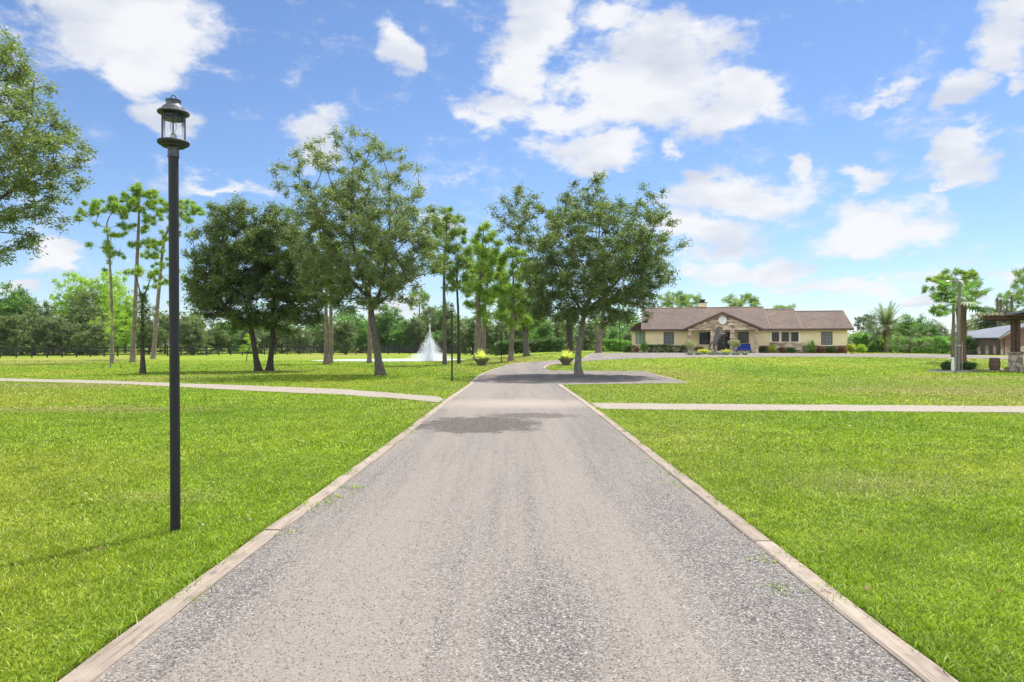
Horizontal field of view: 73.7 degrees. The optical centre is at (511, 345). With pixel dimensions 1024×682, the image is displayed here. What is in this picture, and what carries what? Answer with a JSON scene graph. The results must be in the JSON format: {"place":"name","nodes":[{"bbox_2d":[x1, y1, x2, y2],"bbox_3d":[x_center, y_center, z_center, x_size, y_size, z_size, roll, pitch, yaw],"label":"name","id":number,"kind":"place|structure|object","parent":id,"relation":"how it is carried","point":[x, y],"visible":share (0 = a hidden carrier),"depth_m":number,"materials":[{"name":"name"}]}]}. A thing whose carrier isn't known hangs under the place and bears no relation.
{"place":"outdoors","nodes":[
{"label":"outdoors","id":0,"kind":"place"},
{"bbox_2d":[0,378,444,401],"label":"path","id":1,"kind":"structure","parent":0,"point":[329,391],"depth_m":24.94,"materials":[{"name":"beige concrete"}]},
{"bbox_2d":[312,359,462,360],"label":"pond water","id":2,"kind":"structure","parent":0,"point":[373,360],"depth_m":78.33,"materials":[{"name":"grey liquid"}]},
{"bbox_2d":[400,325,453,360],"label":"fountain","id":3,"kind":"object","parent":2,"relation":"on","point":[429,355],"visible":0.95,"depth_m":70.71,"materials":[{"name":"liquid"}]},
{"bbox_2d":[0,345,1023,681],"bbox_3d":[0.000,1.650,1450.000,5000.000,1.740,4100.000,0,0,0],"label":"lawn ground","id":4,"kind":"structure","parent":0,"point":[278,357],"depth_m":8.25,"materials":[{"name":"green plant"}]},
{"bbox_2d":[0,314,33,354],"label":"broadleaf tree","id":5,"kind":"object","parent":4,"relation":"on","point":[8,333],"visible":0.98,"depth_m":99.16,"materials":[{"name":"green plant"}]},
{"bbox_2d":[0,280,36,354],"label":"broadleaf tree","id":6,"kind":"object","parent":4,"relation":"on","point":[12,305],"visible":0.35,"depth_m":112.17,"materials":[{"name":"green plant"}]},
{"bbox_2d":[15,302,59,354],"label":"broadleaf tree","id":7,"kind":"object","parent":4,"relation":"on","point":[28,309],"visible":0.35,"depth_m":107.06,"materials":[{"name":"green plant"}]},
{"bbox_2d":[0,26,97,266],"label":"oak tree","id":8,"kind":"object","parent":4,"relation":"on","point":[17,146],"visible":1,"depth_m":16.28,"materials":[{"name":"green plant"}]},
{"bbox_2d":[36,299,62,352],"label":"broadleaf tree","id":9,"kind":"object","parent":4,"relation":"on","point":[48,313],"visible":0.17,"depth_m":119.56,"materials":[{"name":"green plant"}]},
{"bbox_2d":[26,314,83,355],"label":"broadleaf tree","id":10,"kind":"object","parent":4,"relation":"on","point":[59,337],"visible":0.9,"depth_m":105.28,"materials":[{"name":"green plant"}]},
{"bbox_2d":[49,269,106,350],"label":"broadleaf tree","id":11,"kind":"object","parent":4,"relation":"on","point":[82,280],"visible":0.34,"depth_m":149.35,"materials":[{"name":"green plant"}]},
{"bbox_2d":[50,287,109,353],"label":"broadleaf tree","id":12,"kind":"object","parent":4,"relation":"on","point":[83,311],"visible":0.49,"depth_m":111.55,"materials":[{"name":"green plant"}]},
{"bbox_2d":[0,346,167,357],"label":"paddock fence","id":13,"kind":"object","parent":4,"relation":"on","point":[62,351],"visible":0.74,"depth_m":91.54,"materials":[{"name":"black wood"}]},
{"bbox_2d":[70,322,118,355],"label":"broadleaf tree","id":14,"kind":"object","parent":4,"relation":"on","point":[85,336],"visible":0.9,"depth_m":103.06,"materials":[{"name":"green plant"}]},
{"bbox_2d":[72,193,128,362],"bbox_3d":[-36.424,-5.829,60.475,4.852,15.142,3.786,0,0,33],"label":"pine tree","id":15,"kind":"object","parent":4,"relation":"on","point":[112,205],"visible":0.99,"depth_m":60.32,"materials":[{"name":"green plant"}]},
{"bbox_2d":[74,268,132,351],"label":"broadleaf tree","id":16,"kind":"object","parent":4,"relation":"on","point":[100,286],"visible":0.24,"depth_m":149.35,"materials":[{"name":"green plant"}]},
{"bbox_2d":[89,311,128,367],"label":"young tree","id":17,"kind":"object","parent":4,"relation":"on","point":[108,329],"visible":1,"depth_m":47.77,"materials":[{"name":"green plant"}]},
{"bbox_2d":[100,287,147,352],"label":"broadleaf tree","id":18,"kind":"object","parent":4,"relation":"on","point":[125,307],"visible":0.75,"depth_m":136.87,"materials":[{"name":"green plant"}]},
{"bbox_2d":[114,181,167,362],"bbox_3d":[-33.500,-6.665,62.584,4.704,16.820,3.772,0,0,0],"label":"pine tree","id":19,"kind":"object","parent":4,"relation":"on","point":[134,200],"visible":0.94,"depth_m":62.30,"materials":[{"name":"green plant"}]},
{"bbox_2d":[122,264,161,373],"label":"pine tree","id":20,"kind":"object","parent":4,"relation":"on","point":[143,334],"visible":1,"depth_m":37.81,"materials":[{"name":"green plant"}]},
{"bbox_2d":[130,319,168,354],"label":"broadleaf tree","id":21,"kind":"object","parent":4,"relation":"on","point":[150,329],"visible":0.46,"depth_m":115.69,"materials":[{"name":"green plant"}]},
{"bbox_2d":[151,312,168,352],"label":"broadleaf tree","id":22,"kind":"object","parent":4,"relation":"on","point":[163,321],"visible":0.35,"depth_m":124.34,"materials":[{"name":"green plant"}]},
{"bbox_2d":[58,530,279,681],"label":"timber board","id":23,"kind":"object","parent":4,"relation":"on","point":[99,663],"visible":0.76,"depth_m":3.94,"materials":[{"name":"beige wood"}]},
{"bbox_2d":[139,198,206,358],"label":"pine tree","id":24,"kind":"object","parent":4,"relation":"on","point":[195,209],"visible":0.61,"depth_m":78.38,"materials":[{"name":"green plant"}]},
{"bbox_2d":[157,95,189,532],"bbox_3d":[-2.899,-0.220,5.845,0.257,3.841,0.257,0,0,-20],"label":"lamp post","id":25,"kind":"object","parent":4,"relation":"on","point":[172,110],"visible":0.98,"depth_m":5.81,"materials":[{"name":"metal"}]},
{"bbox_2d":[166,315,216,354],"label":"broadleaf tree","id":26,"kind":"object","parent":4,"relation":"on","point":[190,332],"visible":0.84,"depth_m":110.71,"materials":[{"name":"green plant"}]},
{"bbox_2d":[200,321,233,352],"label":"broadleaf tree","id":27,"kind":"object","parent":4,"relation":"on","point":[221,336],"visible":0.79,"depth_m":124.18,"materials":[{"name":"green plant"}]},
{"bbox_2d":[167,346,274,355],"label":"paddock fence","id":28,"kind":"object","parent":4,"relation":"on","point":[218,350],"visible":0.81,"depth_m":106.04,"materials":[{"name":"black wood"}]},
{"bbox_2d":[211,321,242,352],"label":"broadleaf tree","id":29,"kind":"object","parent":4,"relation":"on","point":[233,336],"visible":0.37,"depth_m":129.46,"materials":[{"name":"green plant"}]},
{"bbox_2d":[179,191,278,370],"bbox_3d":[-17.100,-3.733,41.576,6.374,11.044,5.696,0,0,0],"label":"oak tree","id":30,"kind":"object","parent":4,"relation":"on","point":[224,278],"visible":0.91,"depth_m":40.45,"materials":[{"name":"green plant"}]},
{"bbox_2d":[234,327,269,353],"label":"broadleaf tree","id":31,"kind":"object","parent":4,"relation":"on","point":[241,341],"visible":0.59,"depth_m":127.19,"materials":[{"name":"green plant"}]},
{"bbox_2d":[261,322,295,353],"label":"broadleaf tree","id":32,"kind":"object","parent":4,"relation":"on","point":[281,339],"visible":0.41,"depth_m":128.73,"materials":[{"name":"green plant"}]},
{"bbox_2d":[241,200,337,370],"bbox_3d":[-13.587,-3.596,42.086,6.176,10.772,5.600,0,0,0],"label":"oak tree","id":33,"kind":"object","parent":4,"relation":"on","point":[278,288],"visible":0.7,"depth_m":41.12,"materials":[{"name":"green plant"}]},
{"bbox_2d":[283,326,313,353],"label":"broadleaf tree","id":34,"kind":"object","parent":4,"relation":"on","point":[304,341],"visible":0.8,"depth_m":127.14,"materials":[{"name":"green plant"}]},
{"bbox_2d":[305,317,341,350],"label":"broadleaf tree","id":35,"kind":"object","parent":4,"relation":"on","point":[319,337],"visible":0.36,"depth_m":138.75,"materials":[{"name":"green plant"}]},
{"bbox_2d":[315,233,338,363],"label":"pine tree","id":36,"kind":"object","parent":4,"relation":"on","point":[325,360],"visible":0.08,"depth_m":57.62,"materials":[{"name":"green plant"}]},
{"bbox_2d":[263,445,392,531],"bbox_3d":[-1.988,1.622,8.249,0.158,0.116,4.880,0,0,1],"label":"curb","id":37,"kind":"object","parent":4,"relation":"on","point":[289,518],"visible":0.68,"depth_m":7.20,"materials":[{"name":"beige concrete"}]},
{"bbox_2d":[323,239,342,362],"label":"pine tree","id":38,"kind":"object","parent":4,"relation":"on","point":[330,356],"visible":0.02,"depth_m":59.39,"materials":[{"name":"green plant"}]},
{"bbox_2d":[333,319,358,354],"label":"broadleaf tree","id":39,"kind":"object","parent":4,"relation":"on","point":[347,337],"visible":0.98,"depth_m":117.02,"materials":[{"name":"green plant"}]},
{"bbox_2d":[266,122,452,374],"bbox_3d":[-8.014,-4.887,36.291,9.777,13.364,8.227,0,0,0],"label":"oak tree","id":40,"kind":"object","parent":4,"relation":"on","point":[392,283],"visible":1,"depth_m":35.20,"materials":[{"name":"green plant"}]},
{"bbox_2d":[350,313,372,349],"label":"broadleaf tree","id":41,"kind":"object","parent":4,"relation":"on","point":[361,338],"visible":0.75,"depth_m":133.35,"materials":[{"name":"green plant"}]},
{"bbox_2d":[352,240,384,362],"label":"pine tree","id":42,"kind":"object","parent":4,"relation":"on","point":[369,356],"visible":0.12,"depth_m":60.65,"materials":[{"name":"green plant"}]},
{"bbox_2d":[275,345,470,354],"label":"paddock fence","id":43,"kind":"object","parent":4,"relation":"on","point":[355,351],"visible":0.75,"depth_m":118.78,"materials":[{"name":"wood"}]},
{"bbox_2d":[367,303,400,350],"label":"broadleaf tree","id":44,"kind":"object","parent":4,"relation":"on","point":[382,325],"visible":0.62,"depth_m":138.99,"materials":[{"name":"green plant"}]},
{"bbox_2d":[381,306,405,349],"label":"broadleaf tree","id":45,"kind":"object","parent":4,"relation":"on","point":[397,322],"visible":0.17,"depth_m":146.02,"materials":[{"name":"green plant"}]},
{"bbox_2d":[388,319,419,351],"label":"broadleaf tree","id":46,"kind":"object","parent":4,"relation":"on","point":[400,331],"visible":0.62,"depth_m":136.45,"materials":[{"name":"green plant"}]},
{"bbox_2d":[385,414,431,445],"bbox_3d":[-1.915,1.622,13.148,0.159,0.116,4.880,0,0,0],"label":"timber board","id":47,"kind":"object","parent":4,"relation":"on","point":[401,436],"visible":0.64,"depth_m":12.55,"materials":[{"name":"beige wood"}]},
{"bbox_2d":[397,316,427,351],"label":"broadleaf tree","id":48,"kind":"object","parent":4,"relation":"on","point":[421,336],"visible":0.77,"depth_m":136.57,"materials":[{"name":"green plant"}]},
{"bbox_2d":[188,301,640,350],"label":"wood","id":49,"kind":"object","parent":4,"relation":"on","point":[347,317],"visible":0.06,"depth_m":171.61,"materials":[{"name":"green plant"}]},
{"bbox_2d":[407,287,431,316],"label":"tree","id":50,"kind":"object","parent":4,"relation":"on","point":[425,296],"visible":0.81,"depth_m":164.16,"materials":[{"name":"green plant"}]},
{"bbox_2d":[420,305,441,350],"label":"broadleaf tree","id":51,"kind":"object","parent":4,"relation":"on","point":[431,312],"visible":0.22,"depth_m":148.56,"materials":[{"name":"green plant"}]},
{"bbox_2d":[421,204,468,363],"bbox_3d":[-5.560,-4.809,55.045,4.292,13.025,3.817,0,0,0],"label":"pine tree","id":52,"kind":"object","parent":4,"relation":"on","point":[454,248],"visible":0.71,"depth_m":54.88,"materials":[{"name":"green plant"}]},
{"bbox_2d":[425,308,465,351],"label":"broadleaf tree","id":53,"kind":"object","parent":4,"relation":"on","point":[435,327],"visible":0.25,"depth_m":137.22,"materials":[{"name":"green plant"}]},
{"bbox_2d":[434,300,463,350],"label":"broadleaf tree","id":54,"kind":"object","parent":4,"relation":"on","point":[438,313],"visible":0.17,"depth_m":138.16,"materials":[{"name":"green plant"}]},
{"bbox_2d":[449,303,454,380],"bbox_3d":[-2.639,-0.093,29.942,0.239,3.572,0.239,0,0,40],"label":"lamp post","id":55,"kind":"object","parent":4,"relation":"on","point":[451,305],"visible":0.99,"depth_m":29.92,"materials":[{"name":"black metal"}]},
{"bbox_2d":[436,319,471,353],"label":"broadleaf tree","id":56,"kind":"object","parent":4,"relation":"on","point":[448,335],"visible":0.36,"depth_m":128.96,"materials":[{"name":"green plant"}]},
{"bbox_2d":[441,244,478,363],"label":"pine tree","id":57,"kind":"object","parent":4,"relation":"on","point":[465,277],"visible":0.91,"depth_m":55.08,"materials":[{"name":"green plant"}]},
{"bbox_2d":[453,314,490,354],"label":"broadleaf tree","id":58,"kind":"object","parent":4,"relation":"on","point":[466,338],"visible":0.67,"depth_m":110.92,"materials":[{"name":"green plant"}]},
{"bbox_2d":[460,251,485,352],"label":"pine tree","id":59,"kind":"object","parent":4,"relation":"on","point":[480,344],"visible":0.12,"depth_m":70.32,"materials":[{"name":"green plant"}]},
{"bbox_2d":[473,349,489,365],"bbox_3d":[-2.149,0.823,49.412,1.800,1.361,1.603,0,0,0],"label":"planter bowl","id":60,"kind":"object","parent":4,"relation":"on","point":[481,359],"visible":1,"depth_m":49.20,"materials":[{"name":"stone"}]},
{"bbox_2d":[460,218,511,359],"bbox_3d":[-2.641,-5.291,64.954,4.512,13.732,4.363,0,0,-36],"label":"pine tree","id":61,"kind":"object","parent":4,"relation":"on","point":[483,267],"visible":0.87,"depth_m":64.57,"materials":[{"name":"green plant"}]},
{"bbox_2d":[473,319,517,354],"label":"broadleaf tree","id":62,"kind":"object","parent":4,"relation":"on","point":[493,332],"visible":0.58,"depth_m":99.70,"materials":[{"name":"green plant"}]},
{"bbox_2d":[481,247,511,356],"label":"pine tree","id":63,"kind":"object","parent":4,"relation":"on","point":[489,316],"visible":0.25,"depth_m":72.38,"materials":[{"name":"green plant"}]},
{"bbox_2d":[494,339,509,355],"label":"hedge","id":64,"kind":"object","parent":4,"relation":"on","point":[505,347],"visible":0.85,"depth_m":83.43,"materials":[{"name":"green plant"}]},
{"bbox_2d":[490,245,533,360],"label":"pine tree","id":65,"kind":"object","parent":4,"relation":"on","point":[507,291],"visible":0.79,"depth_m":54.85,"materials":[{"name":"green plant"}]},
{"bbox_2d":[4,387,1021,636],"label":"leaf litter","id":66,"kind":"object","parent":4,"relation":"on","point":[648,399],"visible":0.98,"depth_m":7.41,"materials":[{"name":"brown plant"}]},
{"bbox_2d":[495,309,531,350],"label":"broadleaf tree","id":67,"kind":"object","parent":4,"relation":"on","point":[518,334],"visible":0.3,"depth_m":103.89,"materials":[{"name":"green plant"}]},
{"bbox_2d":[507,273,546,355],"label":"pine tree","id":68,"kind":"object","parent":4,"relation":"on","point":[525,343],"visible":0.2,"depth_m":63.65,"materials":[{"name":"green wood"}]},
{"bbox_2d":[514,336,566,353],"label":"hedge","id":69,"kind":"object","parent":4,"relation":"on","point":[542,344],"visible":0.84,"depth_m":83.17,"materials":[{"name":"green plant"}]},
{"bbox_2d":[530,318,557,348],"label":"broadleaf tree","id":70,"kind":"object","parent":4,"relation":"on","point":[545,328],"visible":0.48,"depth_m":87.56,"materials":[{"name":"green plant"}]},
{"bbox_2d":[541,312,575,350],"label":"broadleaf tree","id":71,"kind":"object","parent":4,"relation":"on","point":[556,333],"visible":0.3,"depth_m":113.63,"materials":[{"name":"green plant"}]},
{"bbox_2d":[558,315,579,352],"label":"dark tree","id":72,"kind":"object","parent":4,"relation":"on","point":[569,329],"visible":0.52,"depth_m":70.87,"materials":[{"name":"green plant"}]},
{"bbox_2d":[573,320,598,350],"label":"broadleaf tree","id":73,"kind":"object","parent":4,"relation":"on","point":[589,337],"visible":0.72,"depth_m":109.21,"materials":[{"name":"green plant"}]},
{"bbox_2d":[484,169,692,375],"bbox_3d":[3.977,-3.590,35.541,9.982,10.752,9.695,0,0,-31],"label":"oak tree","id":74,"kind":"object","parent":4,"relation":"on","point":[646,262],"visible":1,"depth_m":33.97,"materials":[{"name":"green plant"}]},
{"bbox_2d":[589,273,614,352],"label":"pine tree","id":75,"kind":"object","parent":4,"relation":"on","point":[598,348],"visible":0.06,"depth_m":70.92,"materials":[{"name":"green plant"}]},
{"bbox_2d":[602,337,631,351],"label":"hedge","id":76,"kind":"object","parent":4,"relation":"on","point":[615,343],"visible":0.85,"depth_m":82.66,"materials":[{"name":"green plant"}]},
{"bbox_2d":[599,414,646,448],"bbox_3d":[2.035,1.622,12.950,0.157,0.115,4.960,0,0,0],"label":"timber board","id":77,"kind":"object","parent":4,"relation":"on","point":[631,438],"visible":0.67,"depth_m":12.27,"materials":[{"name":"beige wood"}]},
{"bbox_2d":[647,343,687,352],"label":"hedge","id":78,"kind":"object","parent":4,"relation":"on","point":[682,349],"visible":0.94,"depth_m":71.62,"materials":[{"name":"green plant"}]},
{"bbox_2d":[657,290,690,307],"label":"tree","id":79,"kind":"object","parent":4,"relation":"on","point":[668,297],"visible":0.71,"depth_m":117.48,"materials":[{"name":"green plant"}]},
{"bbox_2d":[674,292,701,306],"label":"tree","id":80,"kind":"object","parent":4,"relation":"on","point":[696,298],"visible":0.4,"depth_m":123.60,"materials":[{"name":"green plant"}]},
{"bbox_2d":[640,447,770,542],"bbox_3d":[2.023,1.622,7.970,0.159,0.116,4.960,0,0,0],"label":"timber board","id":81,"kind":"object","parent":4,"relation":"on","point":[749,531],"visible":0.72,"depth_m":6.84,"materials":[{"name":"beige wood"}]},
{"bbox_2d":[709,326,727,353],"bbox_3d":[18.572,-0.436,61.511,1.649,2.734,1.185,0,0,22],"label":"horse statue","id":82,"kind":"object","parent":4,"relation":"on","point":[717,336],"visible":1,"depth_m":61.40,"materials":[{"name":"grey stone"}]},
{"bbox_2d":[629,299,853,352],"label":"house","id":83,"kind":"structure","parent":4,"relation":"on","point":[756,327],"depth_m":71.26,"materials":[{"name":"paint"}]},
{"bbox_2d":[820,332,832,345],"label":"window","id":84,"kind":"structure","parent":83,"relation":"in","point":[826,337],"depth_m":69.22,"materials":[{"name":"grey glass"}]},
{"bbox_2d":[721,292,761,306],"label":"tree","id":85,"kind":"object","parent":4,"relation":"on","point":[751,299],"visible":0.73,"depth_m":118.88,"materials":[{"name":"green plant"}]},
{"bbox_2d":[614,317,973,349],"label":"wood","id":86,"kind":"object","parent":4,"relation":"on","point":[872,333],"visible":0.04,"depth_m":191.14,"materials":[{"name":"green plant"}]},
{"bbox_2d":[755,541,958,681],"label":"timber board","id":87,"kind":"object","parent":4,"relation":"on","point":[922,667],"visible":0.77,"depth_m":3.86,"materials":[{"name":"beige wood"}]},
{"bbox_2d":[849,331,894,352],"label":"hedge","id":88,"kind":"object","parent":4,"relation":"on","point":[860,338],"visible":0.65,"depth_m":83.21,"materials":[{"name":"green plant"}]},
{"bbox_2d":[858,300,911,352],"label":"date palm","id":89,"kind":"object","parent":4,"relation":"on","point":[885,320],"visible":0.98,"depth_m":77.74,"materials":[{"name":"green plant"}]},
{"bbox_2d":[884,325,934,352],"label":"bush","id":90,"kind":"object","parent":4,"relation":"on","point":[910,341],"visible":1,"depth_m":65.93,"materials":[{"name":"green plant"}]},
{"bbox_2d":[891,313,929,343],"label":"bamboo clump","id":91,"kind":"object","parent":4,"relation":"on","point":[907,319],"visible":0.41,"depth_m":91.38,"materials":[{"name":"green plant"}]},
{"bbox_2d":[890,334,956,353],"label":"hedge","id":92,"kind":"object","parent":4,"relation":"on","point":[944,343],"visible":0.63,"depth_m":85.64,"materials":[{"name":"green plant"}]},
{"bbox_2d":[912,313,939,350],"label":"bamboo clump","id":93,"kind":"object","parent":4,"relation":"on","point":[932,327],"visible":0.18,"depth_m":92.50,"materials":[{"name":"green plant"}]},
{"bbox_2d":[920,267,988,361],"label":"pine tree","id":94,"kind":"object","parent":4,"relation":"on","point":[945,273],"visible":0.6,"depth_m":49.88,"materials":[{"name":"green plant"}]},
{"bbox_2d":[927,369,983,372],"bbox_3d":[26.547,1.518,40.713,2.748,0.096,5.538,0,0,43],"label":"mulch bed","id":95,"kind":"object","parent":4,"relation":"on","point":[975,370],"visible":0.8,"depth_m":41.02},
{"bbox_2d":[945,280,961,370],"bbox_3d":[26.244,-1.105,40.586,1.354,5.514,0.318,0,0,-24],"label":"utility pole","id":96,"kind":"object","parent":95,"relation":"on","point":[957,356],"visible":0.92,"depth_m":40.78,"materials":[{"name":"metal"}]},
{"bbox_2d":[930,275,995,362],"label":"pine tree","id":97,"kind":"object","parent":4,"relation":"on","point":[946,294],"visible":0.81,"depth_m":42.49,"materials":[{"name":"green plant"}]},
{"bbox_2d":[966,335,978,354],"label":"hedge","id":98,"kind":"object","parent":4,"relation":"on","point":[969,340],"visible":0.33,"depth_m":87.18,"materials":[{"name":"green plant"}]},
{"bbox_2d":[967,323,1023,354],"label":"stable","id":99,"kind":"structure","parent":4,"relation":"on","point":[994,341],"depth_m":87.03,"materials":[{"name":"brick"}]},
{"bbox_2d":[967,305,1023,330],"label":"broadleaf tree","id":100,"kind":"object","parent":4,"relation":"on","point":[983,324],"visible":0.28,"depth_m":118.09,"materials":[{"name":"green plant"}]},
{"bbox_2d":[975,310,1023,371],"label":"log pavilion","id":101,"kind":"structure","parent":4,"relation":"on","point":[1015,353],"depth_m":40.66,"materials":[{"name":"wood"}]},
{"bbox_2d":[994,288,1023,309],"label":"tree","id":102,"kind":"object","parent":4,"relation":"on","point":[1017,297],"visible":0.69,"depth_m":124.76,"materials":[{"name":"green plant"}]},
{"bbox_2d":[1009,266,1023,295],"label":"tree","id":103,"kind":"object","parent":4,"relation":"on","point":[1019,272],"visible":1,"depth_m":110.66,"materials":[{"name":"green plant"}]},
{"bbox_2d":[0,0,1023,344],"label":"sky","id":104,"kind":"structure","parent":0,"point":[812,155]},
{"bbox_2d":[92,353,1023,681],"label":"driveway","id":105,"kind":"structure","parent":0,"point":[498,399],"depth_m":4.59,"materials":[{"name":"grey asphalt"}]},
{"bbox_2d":[591,403,1023,411],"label":"path","id":106,"kind":"structure","parent":0,"point":[922,408],"depth_m":17.35,"materials":[{"name":"beige concrete"}]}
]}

